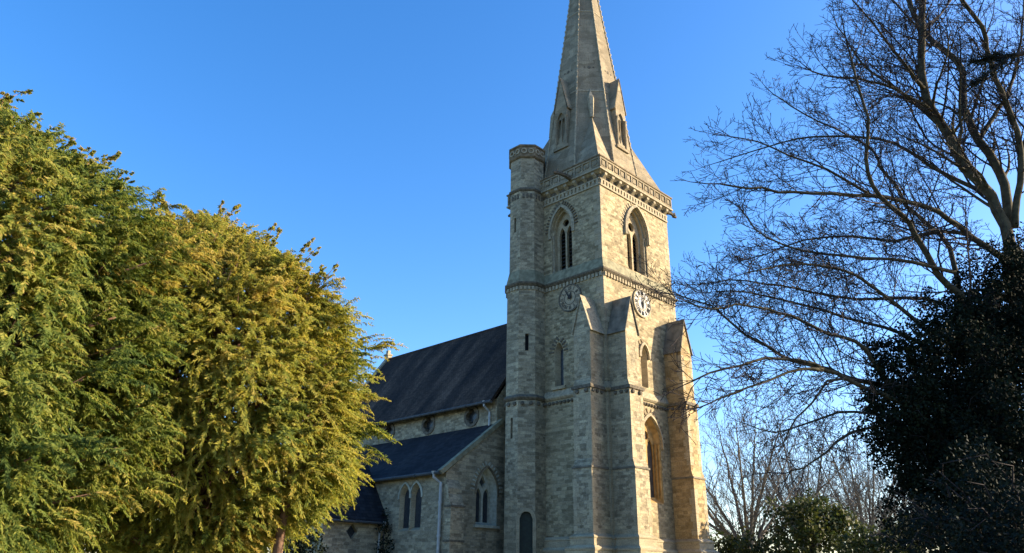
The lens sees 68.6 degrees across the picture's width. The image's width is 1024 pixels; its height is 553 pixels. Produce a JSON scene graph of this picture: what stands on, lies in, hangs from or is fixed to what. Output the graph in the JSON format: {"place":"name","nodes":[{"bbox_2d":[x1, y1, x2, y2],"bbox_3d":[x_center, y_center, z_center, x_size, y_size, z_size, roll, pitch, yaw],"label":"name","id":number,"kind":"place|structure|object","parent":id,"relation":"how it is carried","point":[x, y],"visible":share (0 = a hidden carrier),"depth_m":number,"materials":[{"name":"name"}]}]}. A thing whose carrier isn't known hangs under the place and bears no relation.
{"place":"outdoors","nodes":[
{"label":"outdoors","id":0,"kind":"place"},
{"bbox_2d":[0,0,1023,552],"label":"sky","id":1,"kind":"structure","parent":0,"point":[382,133],"materials":[{"name":"blue"}]},
{"bbox_2d":[823,445,939,552],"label":"tree","id":2,"kind":"object","parent":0,"point":[870,490],"visible":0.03,"depth_m":52.31,"materials":[{"name":"brown plant"}]},
{"label":"ground","id":3,"kind":"structure","parent":0,"visible":0},
{"bbox_2d":[0,89,239,552],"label":"yew tree","id":4,"kind":"object","parent":3,"relation":"on","point":[78,202],"visible":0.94,"depth_m":11.40,"materials":[{"name":"green plant"}]},
{"bbox_2d":[0,192,406,552],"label":"yew tree","id":5,"kind":"object","parent":3,"relation":"on","point":[295,416],"visible":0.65,"depth_m":13.88,"materials":[{"name":"green plant"}]},
{"bbox_2d":[267,523,328,552],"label":"holly bush","id":6,"kind":"object","parent":3,"relation":"on","point":[301,545],"visible":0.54,"depth_m":25.24,"materials":[{"name":"green plant"}]},
{"bbox_2d":[373,507,394,552],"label":"climbing shrub","id":7,"kind":"object","parent":3,"relation":"on","point":[382,549],"visible":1,"depth_m":34.37,"materials":[{"name":"green plant"}]},
{"bbox_2d":[284,0,719,552],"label":"church","id":8,"kind":"structure","parent":3,"relation":"on","point":[539,422],"depth_m":35.84,"materials":[{"name":"stone"}]},
{"bbox_2d":[347,523,356,539],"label":"diamond window","id":9,"kind":"structure","parent":8,"relation":"in","point":[352,530],"depth_m":34.12,"materials":[{"name":"glass"}]},
{"bbox_2d":[383,423,394,441],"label":"clerestory window","id":10,"kind":"structure","parent":8,"relation":"in","point":[391,429],"depth_m":42.35,"materials":[{"name":"glass"}]},
{"bbox_2d":[398,480,422,530],"bbox_3d":[-4.592,10.479,34.346,1.780,2.150,0.290,-19,-29,41],"label":"aisle window","id":11,"kind":"structure","parent":8,"relation":"in","point":[415,492],"depth_m":34.48,"materials":[{"name":"stone"}]},
{"bbox_2d":[421,415,434,434],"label":"clerestory window","id":12,"kind":"structure","parent":8,"relation":"in","point":[428,423],"depth_m":40.13,"materials":[{"name":"stone"}]},
{"bbox_2d":[464,406,478,426],"bbox_3d":[-1.968,7.051,37.829,1.080,1.080,0.250,-19,-29,41],"label":"clerestory window","id":13,"kind":"structure","parent":8,"relation":"in","point":[472,417],"depth_m":37.92,"materials":[{"name":"stone"}]},
{"bbox_2d":[471,462,502,528],"bbox_3d":[-1.279,10.079,34.687,0.530,2.940,1.979,-19,-29,41],"label":"aisle end window","id":14,"kind":"structure","parent":8,"relation":"in","point":[486,491],"depth_m":34.86,"materials":[{"name":"stone"}]},
{"bbox_2d":[549,336,567,390],"bbox_3d":[2.287,4.123,35.813,1.153,2.616,0.400,-19,-29,41],"label":"lancet window","id":15,"kind":"structure","parent":8,"relation":"in","point":[559,370],"depth_m":35.89,"materials":[{"name":"stone"}]},
{"bbox_2d":[545,200,577,272],"bbox_3d":[2.761,-1.998,38.316,2.158,3.870,0.850,-19,-29,41],"label":"belfry window","id":16,"kind":"structure","parent":8,"relation":"in","point":[559,226],"depth_m":38.51,"materials":[{"name":"stone"}]},
{"bbox_2d":[621,202,650,276],"bbox_3d":[6.169,-1.966,38.652,0.880,3.996,2.518,-19,-29,41],"label":"belfry window","id":17,"kind":"structure","parent":8,"relation":"in","point":[632,218],"depth_m":38.92,"materials":[{"name":"stone"}]},
{"bbox_2d":[638,339,650,387],"bbox_3d":[6.232,4.150,35.931,0.430,2.361,1.083,-19,-29,41],"label":"lancet window","id":18,"kind":"structure","parent":8,"relation":"in","point":[642,353],"depth_m":36.06,"materials":[{"name":"stone"}]},
{"bbox_2d":[644,408,665,503],"bbox_3d":[6.303,8.195,34.484,0.440,4.238,2.436,-19,-29,41],"label":"west window","id":19,"kind":"structure","parent":8,"relation":"in","point":[653,459],"depth_m":34.88,"materials":[{"name":"stone"}]},
{"bbox_2d":[710,530,736,552],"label":"evergreen bush","id":20,"kind":"object","parent":3,"relation":"on","point":[717,543],"visible":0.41,"depth_m":35.24,"materials":[{"name":"green plant"}]},
{"bbox_2d":[719,525,775,552],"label":"evergreen bush","id":21,"kind":"object","parent":3,"relation":"on","point":[743,543],"visible":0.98,"depth_m":34.32,"materials":[{"name":"green plant"}]},
{"bbox_2d":[699,369,860,552],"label":"bare tree","id":22,"kind":"object","parent":3,"relation":"on","point":[754,515],"visible":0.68,"depth_m":47.40,"materials":[{"name":"brown plant"}]},
{"bbox_2d":[726,374,883,548],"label":"bare tree","id":23,"kind":"object","parent":3,"relation":"on","point":[792,477],"visible":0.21,"depth_m":55.99,"materials":[{"name":"brown plant"}]},
{"bbox_2d":[758,487,867,552],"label":"ivy bush","id":24,"kind":"object","parent":3,"relation":"on","point":[818,527],"visible":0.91,"depth_m":33.87,"materials":[{"name":"green plant"}]},
{"bbox_2d":[621,0,1023,500],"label":"bare tree","id":25,"kind":"object","parent":3,"relation":"on","point":[1005,214],"visible":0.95,"depth_m":23.90,"materials":[{"name":"brown plant"}]},
{"bbox_2d":[789,396,910,552],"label":"bare tree","id":26,"kind":"object","parent":3,"relation":"on","point":[857,503],"visible":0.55,"depth_m":44.38,"materials":[{"name":"brown plant"}]},
{"bbox_2d":[832,517,936,552],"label":"evergreen bush","id":27,"kind":"object","parent":3,"relation":"on","point":[870,546],"visible":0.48,"depth_m":31.06,"materials":[{"name":"green plant"}]},
{"bbox_2d":[849,221,1023,552],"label":"ivy clad tree","id":28,"kind":"object","parent":3,"relation":"on","point":[983,355],"visible":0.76,"depth_m":20.39,"materials":[{"name":"green plant"}]},
{"bbox_2d":[867,429,1023,552],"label":"bramble bush","id":29,"kind":"object","parent":3,"relation":"on","point":[1013,540],"visible":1,"depth_m":8.12,"materials":[{"name":"green plant"}]},
{"bbox_2d":[961,41,1023,93],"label":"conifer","id":30,"kind":"object","parent":3,"relation":"on","point":[1003,58],"visible":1,"depth_m":6.77,"materials":[{"name":"green plant"}]}
]}

